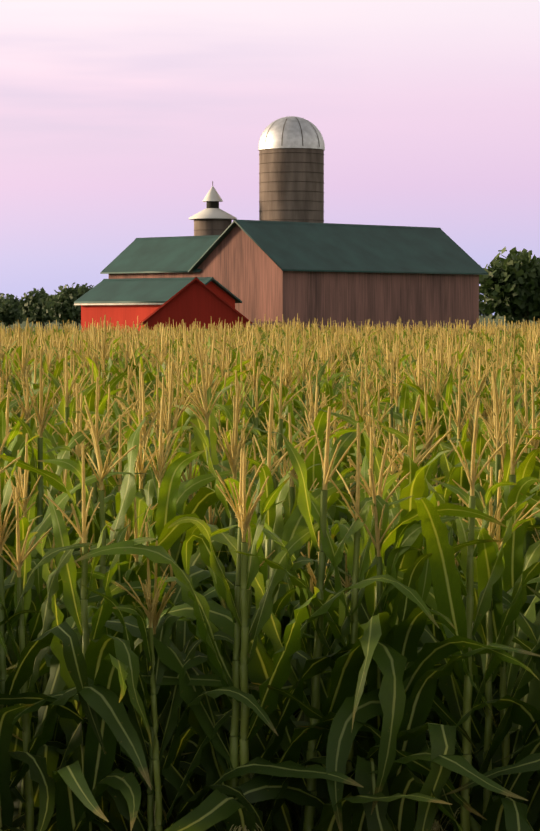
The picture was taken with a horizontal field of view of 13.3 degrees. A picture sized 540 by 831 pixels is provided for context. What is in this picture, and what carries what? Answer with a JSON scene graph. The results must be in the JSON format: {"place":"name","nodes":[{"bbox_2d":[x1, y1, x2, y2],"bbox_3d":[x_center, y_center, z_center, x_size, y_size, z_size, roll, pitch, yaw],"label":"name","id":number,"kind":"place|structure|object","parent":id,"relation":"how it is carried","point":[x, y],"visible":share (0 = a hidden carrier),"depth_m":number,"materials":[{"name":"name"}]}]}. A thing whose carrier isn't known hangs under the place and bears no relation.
{"place":"outdoors","nodes":[
{"label":"outdoors","id":0,"kind":"place"},
{"bbox_2d":[74,277,241,332],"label":"shed","id":1,"kind":"structure","parent":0,"point":[128,300],"depth_m":161.21,"materials":[{"name":"red wood"}]},
{"bbox_2d":[139,277,251,332],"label":"red shed","id":2,"kind":"structure","parent":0,"point":[197,299],"depth_m":139.74,"materials":[{"name":"red wood"}]},
{"bbox_2d":[0,315,539,830],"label":"maize field","id":3,"kind":"structure","parent":0,"point":[284,605],"depth_m":8.04,"materials":[{"name":"green plant"}]},
{"bbox_2d":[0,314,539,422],"bbox_3d":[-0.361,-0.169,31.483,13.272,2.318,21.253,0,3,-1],"label":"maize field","id":4,"kind":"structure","parent":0,"point":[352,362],"depth_m":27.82,"materials":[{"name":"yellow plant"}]},
{"bbox_2d":[0,315,539,332],"bbox_3d":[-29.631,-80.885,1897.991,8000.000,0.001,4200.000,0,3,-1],"label":"ground","id":5,"kind":"structure","parent":0,"point":[23,324],"depth_m":625.33,"materials":[{"name":"soil"}]},
{"bbox_2d":[0,293,25,330],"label":"tree","id":6,"kind":"object","parent":5,"relation":"on","point":[9,310],"visible":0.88,"depth_m":382.18,"materials":[{"name":"green plant"}]},
{"bbox_2d":[17,287,54,331],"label":"tree","id":7,"kind":"object","parent":5,"relation":"on","point":[34,308],"visible":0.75,"depth_m":342.97,"materials":[{"name":"green plant"}]},
{"bbox_2d":[46,283,93,327],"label":"tree","id":8,"kind":"object","parent":5,"relation":"on","point":[64,308],"visible":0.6,"depth_m":326.96,"materials":[{"name":"green plant"}]},
{"bbox_2d":[189,181,236,235],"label":"short silo","id":9,"kind":"object","parent":5,"relation":"on","point":[212,218],"visible":0.23,"depth_m":183.16,"materials":[{"name":"metal"}]},
{"bbox_2d":[258,116,324,222],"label":"tall silo","id":10,"kind":"object","parent":5,"relation":"on","point":[291,149],"visible":0.52,"depth_m":181.67,"materials":[{"name":"metal"}]},
{"bbox_2d":[479,309,492,317],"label":"tree line","id":11,"kind":"object","parent":5,"relation":"on","point":[482,314],"visible":0.1,"depth_m":1372.10,"materials":[{"name":"green plant"}]},
{"bbox_2d":[479,246,539,327],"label":"tree","id":12,"kind":"object","parent":5,"relation":"on","point":[509,288],"visible":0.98,"depth_m":220.03,"materials":[{"name":"green plant"}]},
{"bbox_2d":[0,0,539,314],"label":"sky","id":13,"kind":"structure","parent":0,"point":[119,118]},
{"bbox_2d":[188,219,487,333],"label":"barn","id":14,"kind":"structure","parent":0,"point":[265,271],"depth_m":172.66,"materials":[{"name":"brown wood"}]},
{"bbox_2d":[100,235,219,278],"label":"barn wing","id":15,"kind":"structure","parent":14,"relation":"attached to","point":[165,257],"depth_m":178.12,"materials":[{"name":"green metal"}]}
]}

